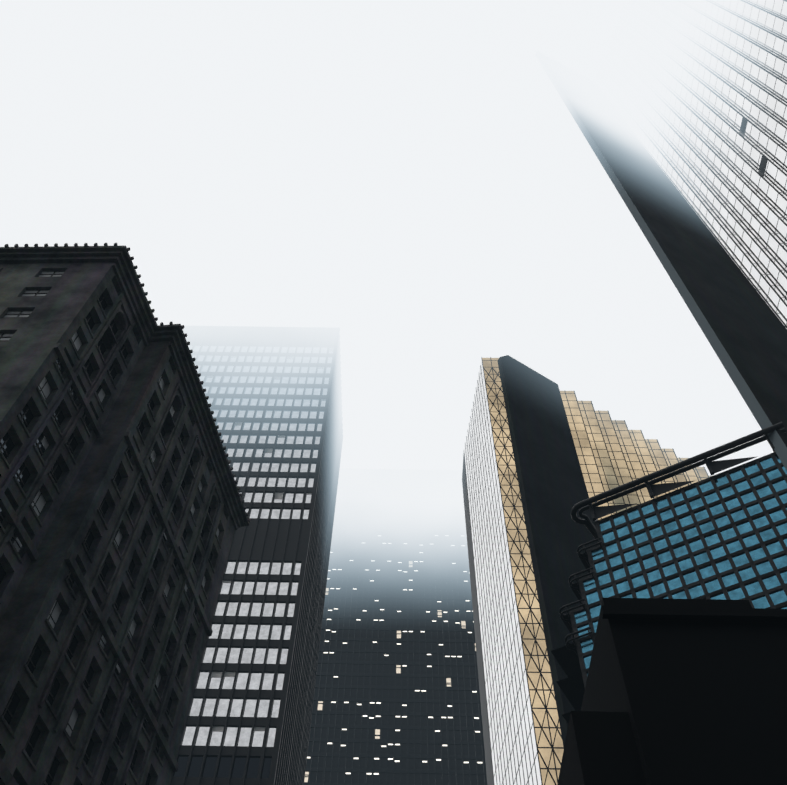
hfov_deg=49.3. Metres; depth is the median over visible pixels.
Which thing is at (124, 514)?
building
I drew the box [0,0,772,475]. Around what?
sky
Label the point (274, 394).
skyscraper
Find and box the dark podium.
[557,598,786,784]
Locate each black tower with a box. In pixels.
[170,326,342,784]
[304,468,486,784]
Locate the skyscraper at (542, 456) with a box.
[462,355,710,784]
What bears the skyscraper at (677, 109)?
on the ground
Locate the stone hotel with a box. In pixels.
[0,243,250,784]
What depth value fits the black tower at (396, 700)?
217.13 m
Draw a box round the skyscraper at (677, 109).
[536,0,786,469]
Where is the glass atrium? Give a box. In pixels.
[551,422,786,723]

